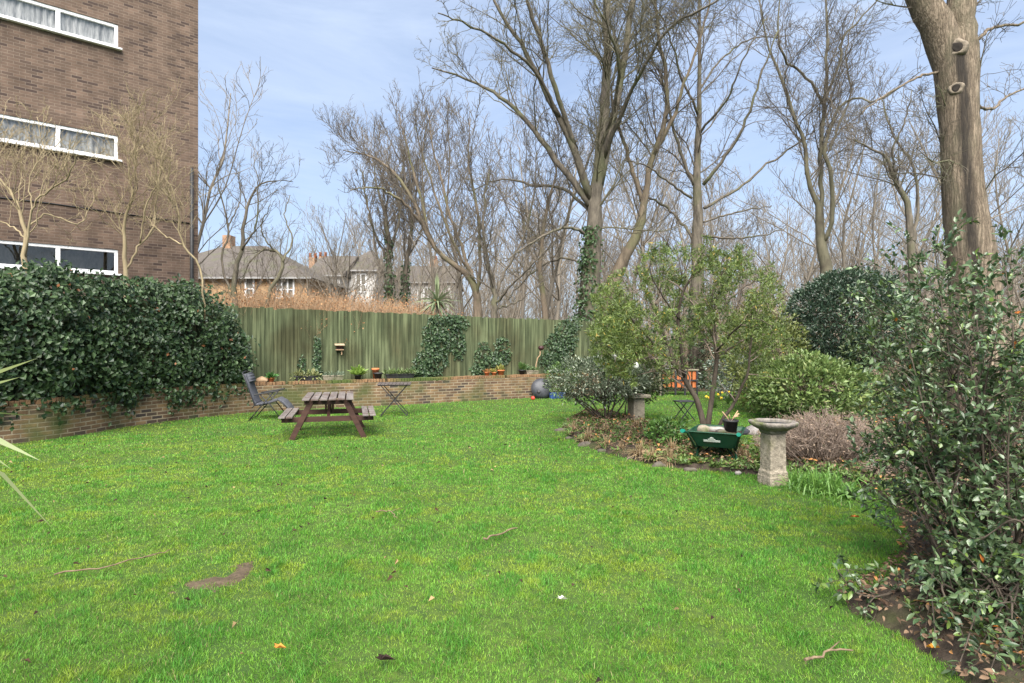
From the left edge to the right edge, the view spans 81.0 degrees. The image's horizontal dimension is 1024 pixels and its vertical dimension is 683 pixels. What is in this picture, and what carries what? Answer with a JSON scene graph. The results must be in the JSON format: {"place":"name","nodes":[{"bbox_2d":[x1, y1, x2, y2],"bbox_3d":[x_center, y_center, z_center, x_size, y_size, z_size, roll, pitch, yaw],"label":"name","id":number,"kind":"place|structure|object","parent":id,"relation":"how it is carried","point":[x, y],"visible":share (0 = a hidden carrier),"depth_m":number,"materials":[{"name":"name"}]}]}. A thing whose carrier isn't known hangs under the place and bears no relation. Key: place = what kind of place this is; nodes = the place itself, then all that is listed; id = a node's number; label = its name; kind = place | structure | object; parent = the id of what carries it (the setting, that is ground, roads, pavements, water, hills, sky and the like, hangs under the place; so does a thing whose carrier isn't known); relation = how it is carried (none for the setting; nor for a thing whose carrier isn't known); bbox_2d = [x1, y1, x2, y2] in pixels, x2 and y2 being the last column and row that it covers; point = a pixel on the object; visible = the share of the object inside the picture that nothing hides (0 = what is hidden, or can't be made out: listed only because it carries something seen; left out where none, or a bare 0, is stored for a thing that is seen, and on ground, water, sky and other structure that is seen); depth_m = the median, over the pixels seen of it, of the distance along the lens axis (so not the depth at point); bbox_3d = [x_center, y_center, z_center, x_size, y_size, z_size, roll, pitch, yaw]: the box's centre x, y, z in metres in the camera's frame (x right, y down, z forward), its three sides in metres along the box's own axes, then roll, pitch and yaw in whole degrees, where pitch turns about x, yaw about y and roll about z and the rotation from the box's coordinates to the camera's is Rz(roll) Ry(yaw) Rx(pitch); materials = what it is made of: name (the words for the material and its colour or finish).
{"place":"outdoors","nodes":[
{"label":"outdoors","id":0,"kind":"place"},
{"bbox_2d":[0,391,1021,682],"bbox_3d":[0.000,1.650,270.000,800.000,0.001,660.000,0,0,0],"label":"ground","id":1,"kind":"structure","parent":0,"point":[440,610],"depth_m":4.44,"materials":[{"name":"plant"}]},
{"bbox_2d":[0,358,47,522],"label":"cordyline","id":2,"kind":"object","parent":1,"relation":"on","point":[4,475],"visible":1,"depth_m":2.20,"materials":[{"name":"green plant"}]},
{"bbox_2d":[0,95,102,268],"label":"bare shrub","id":3,"kind":"object","parent":1,"relation":"on","point":[26,236],"visible":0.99,"depth_m":11.30,"materials":[{"name":"yellow plant"}]},
{"bbox_2d":[0,0,197,300],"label":"brick flats","id":4,"kind":"structure","parent":1,"relation":"on","point":[67,61],"depth_m":13.89,"materials":[{"name":"brown brick"}]},
{"bbox_2d":[0,240,121,275],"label":"window","id":5,"kind":"structure","parent":4,"relation":"in","point":[84,258],"depth_m":13.90,"materials":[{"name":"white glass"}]},
{"bbox_2d":[0,114,121,162],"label":"window","id":6,"kind":"structure","parent":4,"relation":"in","point":[71,132],"depth_m":13.44,"materials":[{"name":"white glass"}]},
{"bbox_2d":[0,0,121,50],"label":"window","id":7,"kind":"structure","parent":4,"relation":"in","point":[30,13],"depth_m":13.38,"materials":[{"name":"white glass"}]},
{"bbox_2d":[70,72,214,319],"bbox_3d":[-7.721,-2.040,13.041,2.739,7.381,2.118,0,0,10],"label":"bare shrub","id":8,"kind":"object","parent":1,"relation":"on","point":[159,155],"visible":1,"depth_m":12.89,"materials":[{"name":"yellow plant"}]},
{"bbox_2d":[168,561,253,593],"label":"bare earth","id":9,"kind":"structure","parent":1,"relation":"on","point":[240,573],"depth_m":4.12,"materials":[{"name":"soil"}]},
{"bbox_2d":[198,130,303,305],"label":"fruit tree","id":10,"kind":"object","parent":1,"relation":"on","point":[243,244],"visible":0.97,"depth_m":15.57,"materials":[{"name":"plant"}]},
{"bbox_2d":[218,184,303,306],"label":"fruit tree","id":11,"kind":"object","parent":1,"relation":"on","point":[276,280],"visible":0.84,"depth_m":15.97,"materials":[{"name":"brown plant"}]},
{"bbox_2d":[242,371,293,420],"bbox_3d":[-5.193,1.137,12.855,0.989,1.039,0.670,0,0,-10],"label":"reclining chair","id":12,"kind":"object","parent":1,"relation":"on","point":[249,378],"visible":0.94,"depth_m":12.66,"materials":[{"name":"grey fabric"}]},
{"bbox_2d":[0,373,600,444],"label":"brick wall","id":13,"kind":"structure","parent":1,"relation":"on","point":[148,409],"depth_m":13.80,"materials":[{"name":"brick"}]},
{"bbox_2d":[288,368,321,382],"bbox_3d":[-5.076,0.817,14.739,0.821,0.377,0.607,0,0,-20],"label":"plant trough","id":14,"kind":"object","parent":13,"relation":"on","point":[301,376],"visible":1,"depth_m":14.71,"materials":[{"name":"black plastic"}]},
{"bbox_2d":[383,367,415,378],"bbox_3d":[-2.956,0.806,15.742,0.969,0.318,0.450,0,0,-20],"label":"plant trough","id":15,"kind":"object","parent":13,"relation":"on","point":[407,373],"visible":0.99,"depth_m":15.69,"materials":[{"name":"black plastic"}]},
{"bbox_2d":[278,391,375,440],"bbox_3d":[-3.270,1.324,10.750,1.568,0.728,1.450,0,0,-15],"label":"picnic table","id":16,"kind":"object","parent":1,"relation":"on","point":[310,399],"visible":0.98,"depth_m":10.28,"materials":[{"name":"brown wood"}]},
{"bbox_2d":[343,109,421,310],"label":"ivy clad tree","id":17,"kind":"object","parent":1,"relation":"on","point":[389,243],"visible":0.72,"depth_m":26.88,"materials":[{"name":"brown plant"}]},
{"bbox_2d":[377,382,411,416],"bbox_3d":[-2.620,1.292,13.400,0.724,0.726,0.672,0,0,-8],"label":"folding table","id":18,"kind":"object","parent":1,"relation":"on","point":[384,384],"visible":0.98,"depth_m":13.17,"materials":[{"name":"metal"}]},
{"bbox_2d":[313,67,506,316],"bbox_3d":[-3.518,-4.133,20.703,6.971,11.581,5.269,0,0,0],"label":"bare tree","id":19,"kind":"object","parent":1,"relation":"on","point":[420,219],"visible":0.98,"depth_m":20.45,"materials":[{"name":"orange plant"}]},
{"bbox_2d":[382,110,446,311],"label":"ivy clad tree","id":20,"kind":"object","parent":1,"relation":"on","point":[406,266],"visible":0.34,"depth_m":28.93,"materials":[{"name":"brown plant"}]},
{"bbox_2d":[3,410,889,682],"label":"fallen leaves","id":21,"kind":"object","parent":1,"relation":"on","point":[389,577],"depth_m":5.34,"materials":[{"name":"plant"}]},
{"bbox_2d":[439,124,569,317],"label":"bare tree","id":22,"kind":"object","parent":1,"relation":"on","point":[492,287],"visible":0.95,"depth_m":19.29,"materials":[{"name":"grey plant"}]},
{"bbox_2d":[531,378,551,398],"bbox_3d":[0.860,1.348,17.369,0.606,0.619,0.310,0,0,-8],"label":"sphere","id":23,"kind":"object","parent":1,"relation":"on","point":[538,390],"visible":0.87,"depth_m":17.28,"materials":[{"name":"grey metal"}]},
{"bbox_2d":[498,83,598,319],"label":"bare tree","id":24,"kind":"object","parent":1,"relation":"on","point":[542,292],"visible":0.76,"depth_m":20.89,"materials":[{"name":"brown plant"}]},
{"bbox_2d":[544,361,581,398],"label":"green bush","id":25,"kind":"object","parent":1,"relation":"on","point":[560,365],"visible":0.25,"depth_m":17.33,"materials":[{"name":"green plant"}]},
{"bbox_2d":[621,393,650,420],"bbox_3d":[2.542,1.373,12.298,0.454,0.580,0.428,0,0,-20],"label":"stone pedestal","id":26,"kind":"object","parent":1,"relation":"on","point":[636,406],"visible":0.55,"depth_m":12.18,"materials":[{"name":"stone"}]},
{"bbox_2d":[600,348,678,413],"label":"dark shrub","id":27,"kind":"object","parent":1,"relation":"on","point":[650,390],"visible":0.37,"depth_m":12.64,"materials":[{"name":"green plant"}]},
{"bbox_2d":[566,412,757,474],"bbox_3d":[2.257,1.623,10.611,2.700,0.165,6.500,0,0,0],"label":"flower bed","id":28,"kind":"object","parent":1,"relation":"on","point":[701,466],"visible":0.2,"depth_m":8.34,"materials":[{"name":"soil"}]},
{"bbox_2d":[541,355,653,419],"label":"variegated bush","id":29,"kind":"object","parent":28,"relation":"on","point":[604,396],"visible":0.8,"depth_m":11.83,"materials":[{"name":"green plant"}]},
{"bbox_2d":[643,415,690,446],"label":"green bush","id":30,"kind":"object","parent":28,"relation":"on","point":[654,423],"visible":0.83,"depth_m":9.08,"materials":[{"name":"green plant"}]},
{"bbox_2d":[584,234,794,446],"bbox_3d":[2.923,0.061,8.970,3.794,3.284,3.708,0,0,0],"label":"evergreen tree","id":31,"kind":"object","parent":28,"relation":"on","point":[620,322],"visible":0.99,"depth_m":8.67,"materials":[{"name":"green plant"}]},
{"bbox_2d":[659,369,698,395],"bbox_3d":[5.126,1.244,18.616,1.204,0.812,0.635,0,0,4],"label":"slatted bench","id":32,"kind":"object","parent":1,"relation":"on","point":[694,381],"visible":0.4,"depth_m":18.35,"materials":[{"name":"orange wood"}]},
{"bbox_2d":[680,424,745,459],"bbox_3d":[2.818,1.387,8.193,0.734,0.535,1.480,0,0,27],"label":"wheelbarrow","id":33,"kind":"object","parent":1,"relation":"on","point":[720,441],"visible":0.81,"depth_m":7.91,"materials":[{"name":"green paint"}]},
{"bbox_2d":[722,410,738,432],"bbox_3d":[2.954,1.101,8.098,0.218,0.338,0.211,0,0,-23],"label":"plant pot","id":34,"kind":"object","parent":33,"relation":"in","point":[730,424],"visible":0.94,"depth_m":8.03,"materials":[{"name":"black plastic"}]},
{"bbox_2d":[697,347,760,399],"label":"grey leaved shrub","id":35,"kind":"object","parent":1,"relation":"on","point":[708,363],"visible":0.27,"depth_m":16.91,"materials":[{"name":"green plant"}]},
{"bbox_2d":[718,303,820,414],"bbox_3d":[6.044,0.429,14.314,2.533,2.747,2.511,0,0,0],"label":"laurel bush","id":36,"kind":"object","parent":1,"relation":"on","point":[741,371],"visible":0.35,"depth_m":13.97,"materials":[{"name":"green plant"}]},
{"bbox_2d":[748,418,798,486],"bbox_3d":[3.022,1.293,6.947,0.522,0.751,0.522,0,0,11],"label":"birdbath","id":37,"kind":"object","parent":1,"relation":"on","point":[773,451],"visible":1,"depth_m":6.85,"materials":[{"name":"stone"}]},
{"bbox_2d":[777,458,873,508],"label":"day lily","id":38,"kind":"object","parent":1,"relation":"on","point":[830,486],"visible":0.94,"depth_m":6.53,"materials":[{"name":"green plant"}]},
{"bbox_2d":[779,264,917,397],"bbox_3d":[9.515,-0.242,17.129,3.742,3.824,3.516,0,0,0],"label":"round bush","id":39,"kind":"object","parent":1,"relation":"on","point":[822,301],"visible":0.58,"depth_m":16.57,"materials":[{"name":"green plant"}]},
{"bbox_2d":[754,398,1023,682],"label":"shrub bed","id":40,"kind":"object","parent":1,"relation":"on","point":[890,614],"visible":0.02,"depth_m":3.46,"materials":[{"name":"soil"}]},
{"bbox_2d":[561,410,1023,674],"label":"weeds","id":41,"kind":"object","parent":40,"relation":"on","point":[736,464],"visible":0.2,"depth_m":7.97,"materials":[{"name":"green plant"}]},
{"bbox_2d":[562,405,1023,682],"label":"leaf litter","id":42,"kind":"object","parent":40,"relation":"on","point":[965,672],"visible":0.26,"depth_m":4.67,"materials":[{"name":"soil"}]},
{"bbox_2d":[747,402,890,464],"bbox_3d":[4.109,1.221,7.928,1.963,0.870,1.267,0,0,0],"label":"twiggy bush","id":43,"kind":"object","parent":40,"relation":"on","point":[833,438],"visible":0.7,"depth_m":7.72,"materials":[{"name":"brown plant"}]},
{"bbox_2d":[742,347,897,419],"bbox_3d":[6.470,0.924,12.569,3.120,1.653,2.453,0,0,0],"label":"hydrangea bush","id":44,"kind":"object","parent":40,"relation":"on","point":[827,368],"visible":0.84,"depth_m":12.08,"materials":[{"name":"green plant"}]},
{"bbox_2d":[858,447,934,477],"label":"twiggy bush","id":45,"kind":"object","parent":40,"relation":"on","point":[904,470],"visible":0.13,"depth_m":6.91,"materials":[{"name":"brown plant"}]},
{"bbox_2d":[810,209,1023,682],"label":"glossy shrub","id":46,"kind":"object","parent":40,"relation":"on","point":[999,569],"visible":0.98,"depth_m":3.82,"materials":[{"name":"green plant"}]},
{"bbox_2d":[834,0,1023,426],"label":"forked tree","id":47,"kind":"object","parent":40,"relation":"on","point":[948,32],"visible":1,"depth_m":11.25,"materials":[{"name":"beige plant"}]},
{"bbox_2d":[836,296,1023,404],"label":"laurel bush","id":48,"kind":"object","parent":40,"relation":"on","point":[892,356],"visible":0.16,"depth_m":15.01,"materials":[{"name":"green plant"}]},
{"bbox_2d":[198,0,1023,340],"label":"sky","id":49,"kind":"structure","parent":0,"point":[318,53],"materials":[{"name":"blue"}]},
{"bbox_2d":[615,347,1021,391],"bbox_3d":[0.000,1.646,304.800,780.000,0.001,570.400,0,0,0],"label":"woodland floor","id":50,"kind":"structure","parent":0,"point":[701,390],"depth_m":20.57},
{"bbox_2d":[414,0,729,389],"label":"bare tree","id":51,"kind":"object","parent":50,"relation":"on","point":[589,263],"visible":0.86,"depth_m":19.48,"materials":[{"name":"brown plant"}]},
{"bbox_2d":[535,151,674,288],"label":"woodland tree","id":52,"kind":"object","parent":50,"relation":"on","point":[611,226],"visible":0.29,"depth_m":34.71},
{"bbox_2d":[551,103,694,319],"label":"woodland tree","id":53,"kind":"object","parent":50,"relation":"on","point":[621,240],"visible":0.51,"depth_m":30.67,"materials":[{"name":"plant"}]},
{"bbox_2d":[547,91,701,309],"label":"woodland tree","id":54,"kind":"object","parent":50,"relation":"on","point":[655,213],"visible":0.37,"depth_m":41.48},
{"bbox_2d":[572,153,690,329],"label":"woodland tree","id":55,"kind":"object","parent":50,"relation":"on","point":[649,203],"visible":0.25,"depth_m":46.28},
{"bbox_2d":[581,0,729,326],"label":"bare tree","id":56,"kind":"object","parent":50,"relation":"on","point":[625,255],"visible":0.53,"depth_m":20.81,"materials":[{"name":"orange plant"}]},
{"bbox_2d":[300,163,1023,340],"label":"wood","id":57,"kind":"object","parent":50,"relation":"on","point":[510,311],"visible":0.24,"depth_m":47.72,"materials":[{"name":"brown plant"}]},
{"bbox_2d":[594,113,766,338],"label":"woodland tree","id":58,"kind":"object","parent":50,"relation":"on","point":[650,238],"visible":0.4,"depth_m":37.36,"materials":[{"name":"plant"}]},
{"bbox_2d":[607,162,768,301],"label":"woodland tree","id":59,"kind":"object","parent":50,"relation":"on","point":[682,244],"visible":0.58,"depth_m":34.90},
{"bbox_2d":[606,305,770,391],"bbox_3d":[5.754,0.255,20.303,6.099,3.151,2.303,0,0,0],"label":"laurel bush","id":60,"kind":"object","parent":50,"relation":"on","point":[705,351],"visible":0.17,"depth_m":20.12,"materials":[{"name":"green plant"}]},
{"bbox_2d":[609,0,839,387],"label":"bare tree","id":61,"kind":"object","parent":50,"relation":"on","point":[695,235],"visible":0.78,"depth_m":21.39,"materials":[{"name":"brown plant"}]},
{"bbox_2d":[656,140,798,320],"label":"woodland tree","id":62,"kind":"object","parent":50,"relation":"on","point":[722,260],"visible":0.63,"depth_m":30.24,"materials":[{"name":"plant"}]},
{"bbox_2d":[701,296,815,388],"bbox_3d":[8.644,0.041,20.964,4.303,3.527,2.376,0,0,0],"label":"laurel bush","id":63,"kind":"object","parent":50,"relation":"on","point":[776,315],"visible":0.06,"depth_m":20.71,"materials":[{"name":"green plant"}]},
{"bbox_2d":[498,257,1023,387],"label":"undergrowth","id":64,"kind":"object","parent":50,"relation":"on","point":[707,358],"visible":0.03,"depth_m":23.56,"materials":[{"name":"plant"}]},
{"bbox_2d":[703,191,835,339],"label":"woodland tree","id":65,"kind":"object","parent":50,"relation":"on","point":[776,240],"visible":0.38,"depth_m":53.41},
{"bbox_2d":[714,166,825,319],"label":"woodland tree","id":66,"kind":"object","parent":50,"relation":"on","point":[785,254],"visible":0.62,"depth_m":37.75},
{"bbox_2d":[757,206,836,327],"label":"woodland tree","id":67,"kind":"object","parent":50,"relation":"on","point":[798,260],"visible":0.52,"depth_m":43.43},
{"bbox_2d":[701,62,903,312],"bbox_3d":[13.316,-5.194,29.205,10.113,13.741,8.326,0,0,39],"label":"woodland tree","id":68,"kind":"object","parent":50,"relation":"on","point":[808,276],"visible":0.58,"depth_m":29.15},
{"bbox_2d":[708,0,935,385],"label":"bare tree","id":69,"kind":"object","parent":50,"relation":"on","point":[823,255],"visible":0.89,"depth_m":22.36,"materials":[{"name":"brown plant"}]},
{"bbox_2d":[773,115,912,312],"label":"woodland tree","id":70,"kind":"object","parent":50,"relation":"on","point":[862,244],"visible":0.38,"depth_m":39.32,"materials":[{"name":"plant"}]},
{"bbox_2d":[780,114,941,318],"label":"woodland tree","id":71,"kind":"object","parent":50,"relation":"on","point":[844,246],"visible":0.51,"depth_m":28.71,"materials":[{"name":"plant"}]},
{"bbox_2d":[811,59,939,389],"bbox_3d":[12.547,-4.042,20.160,4.915,11.393,3.962,0,0,0],"label":"bare tree","id":72,"kind":"object","parent":50,"relation":"on","point":[910,228],"visible":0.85,"depth_m":19.99,"materials":[{"name":"brown plant"}]},
{"bbox_2d":[815,136,941,296],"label":"woodland tree","id":73,"kind":"object","parent":50,"relation":"on","point":[938,191],"visible":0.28,"depth_m":42.74,"materials":[{"name":"plant"}]},
{"bbox_2d":[794,140,992,290],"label":"woodland tree","id":74,"kind":"object","parent":50,"relation":"on","point":[874,203],"visible":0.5,"depth_m":34.44,"materials":[{"name":"plant"}]},
{"bbox_2d":[813,158,1007,306],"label":"woodland tree","id":75,"kind":"object","parent":50,"relation":"on","point":[931,264],"visible":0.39,"depth_m":27.52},
{"bbox_2d":[835,67,1014,319],"bbox_3d":[22.863,-6.333,34.002,9.014,16.033,7.882,0,0,17],"label":"woodland tree","id":76,"kind":"object","parent":50,"relation":"on","point":[920,267],"visible":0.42,"depth_m":33.29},
{"bbox_2d":[891,91,1023,288],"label":"woodland tree","id":77,"kind":"object","parent":50,"relation":"on","point":[990,189],"visible":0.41,"depth_m":28.79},
{"bbox_2d":[913,146,1022,278],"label":"woodland tree","id":78,"kind":"object","parent":50,"relation":"on","point":[1000,202],"visible":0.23,"depth_m":33.91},
{"bbox_2d":[919,117,1023,323],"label":"woodland tree","id":79,"kind":"object","parent":50,"relation":"on","point":[1001,223],"visible":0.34,"depth_m":43.20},
{"bbox_2d":[992,195,1023,314],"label":"woodland tree","id":80,"kind":"object","parent":50,"relation":"on","point":[1011,267],"visible":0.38,"depth_m":33.68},
{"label":"raised ground","id":81,"kind":"structure","parent":0,"visible":0},
{"bbox_2d":[0,256,260,431],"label":"ivy hedge","id":82,"kind":"object","parent":81,"relation":"on","point":[35,279],"visible":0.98,"depth_m":11.07,"materials":[{"name":"green plant"}]},
{"bbox_2d":[198,61,268,263],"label":"woodland tree","id":83,"kind":"object","parent":81,"relation":"on","point":[205,208],"visible":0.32,"depth_m":24.54,"materials":[{"name":"plant"}]},
{"bbox_2d":[199,222,285,305],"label":"woodland tree","id":84,"kind":"object","parent":81,"relation":"on","point":[249,266],"visible":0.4,"depth_m":23.27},
{"bbox_2d":[198,235,349,308],"bbox_3d":[-16.887,-2.741,37.970,11.253,7.882,8.660,0,0,0],"label":"brick bungalow","id":85,"kind":"object","parent":81,"relation":"on","point":[212,260],"visible":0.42,"depth_m":34.81,"materials":[{"name":"tile"}]},
{"bbox_2d":[232,205,339,305],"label":"woodland tree","id":86,"kind":"object","parent":81,"relation":"on","point":[276,261],"visible":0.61,"depth_m":24.48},
{"bbox_2d":[0,294,592,400],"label":"board fence","id":87,"kind":"object","parent":81,"relation":"on","point":[382,341],"visible":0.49,"depth_m":15.67,"materials":[{"name":"wood"}]},
{"bbox_2d":[309,335,322,376],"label":"climbing ivy","id":88,"kind":"object","parent":87,"relation":"attached to","point":[318,356],"visible":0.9,"depth_m":15.16,"materials":[{"name":"green plant"}]},
{"bbox_2d":[409,311,470,376],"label":"climbing ivy","id":89,"kind":"object","parent":87,"relation":"attached to","point":[427,361],"visible":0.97,"depth_m":16.61,"materials":[{"name":"green plant"}]},
{"bbox_2d":[469,341,491,375],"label":"climbing ivy","id":90,"kind":"object","parent":87,"relation":"attached to","point":[477,370],"visible":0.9,"depth_m":17.25,"materials":[{"name":"green plant"}]},
{"bbox_2d":[485,337,511,374],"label":"climbing ivy","id":91,"kind":"object","parent":87,"relation":"attached to","point":[502,358],"visible":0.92,"depth_m":17.54,"materials":[{"name":"green plant"}]},
{"bbox_2d":[538,315,582,372],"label":"climbing ivy","id":92,"kind":"object","parent":87,"relation":"attached to","point":[552,357],"visible":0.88,"depth_m":18.36,"materials":[{"name":"green plant"}]},
{"bbox_2d":[269,238,336,306],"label":"woodland tree","id":93,"kind":"object","parent":81,"relation":"on","point":[296,260],"visible":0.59,"depth_m":22.69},
{"bbox_2d":[309,252,358,286],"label":"white house","id":94,"kind":"structure","parent":81,"relation":"on","point":[319,262],"depth_m":46.23,"materials":[{"name":"tile"}]},
{"bbox_2d":[306,191,391,309],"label":"woodland tree","id":95,"kind":"object","parent":81,"relation":"on","point":[335,280],"visible":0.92,"depth_m":23.18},
{"bbox_2d":[282,194,419,306],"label":"woodland tree","id":96,"kind":"object","parent":81,"relation":"on","point":[394,279],"visible":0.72,"depth_m":30.57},
{"bbox_2d":[199,282,508,350],"bbox_3d":[-4.889,-0.267,17.076,9.431,2.845,4.792,0,0,-21],"label":"beech hedge","id":97,"kind":"object","parent":81,"relation":"on","point":[298,304],"visible":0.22,"depth_m":16.53,"materials":[{"name":"brown plant"}]},
{"bbox_2d":[309,199,422,312],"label":"woodland tree","id":98,"kind":"object","parent":81,"relation":"on","point":[333,255],"visible":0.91,"depth_m":22.99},
{"bbox_2d":[348,251,397,310],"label":"white house","id":99,"kind":"structure","parent":81,"relation":"on","point":[359,272],"depth_m":46.00,"materials":[{"name":"paint"}]},
{"bbox_2d":[395,256,463,314],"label":"terraced house","id":100,"kind":"structure","parent":81,"relation":"on","point":[416,276],"depth_m":55.83,"materials":[{"name":"tile"}]},
{"bbox_2d":[412,278,462,314],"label":"yucca","id":101,"kind":"object","parent":81,"relation":"on","point":[437,301],"visible":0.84,"depth_m":17.92,"materials":[{"name":"green plant"}]},
{"bbox_2d":[341,99,540,314],"bbox_3d":[-3.800,-4.995,30.085,9.228,12.538,7.597,0,0,-44],"label":"woodland tree","id":102,"kind":"object","parent":81,"relation":"on","point":[431,265],"visible":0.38,"depth_m":28.75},
{"bbox_2d":[383,67,517,316],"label":"woodland tree","id":103,"kind":"object","parent":81,"relation":"on","point":[460,289],"visible":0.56,"depth_m":24.49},
{"bbox_2d":[435,55,581,317],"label":"woodland tree","id":104,"kind":"object","parent":81,"relation":"on","point":[523,279],"visible":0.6,"depth_m":27.35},
{"bbox_2d":[441,42,615,309],"bbox_3d":[0.807,-4.514,24.200,7.013,11.573,8.518,0,0,-19],"label":"woodland tree","id":105,"kind":"object","parent":81,"relation":"on","point":[554,273],"visible":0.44,"depth_m":23.38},
{"bbox_2d":[438,94,654,319],"bbox_3d":[2.082,-6.356,32.000,11.239,15.270,9.253,0,0,-21],"label":"woodland tree","id":106,"kind":"object","parent":81,"relation":"on","point":[558,285],"visible":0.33,"depth_m":32.77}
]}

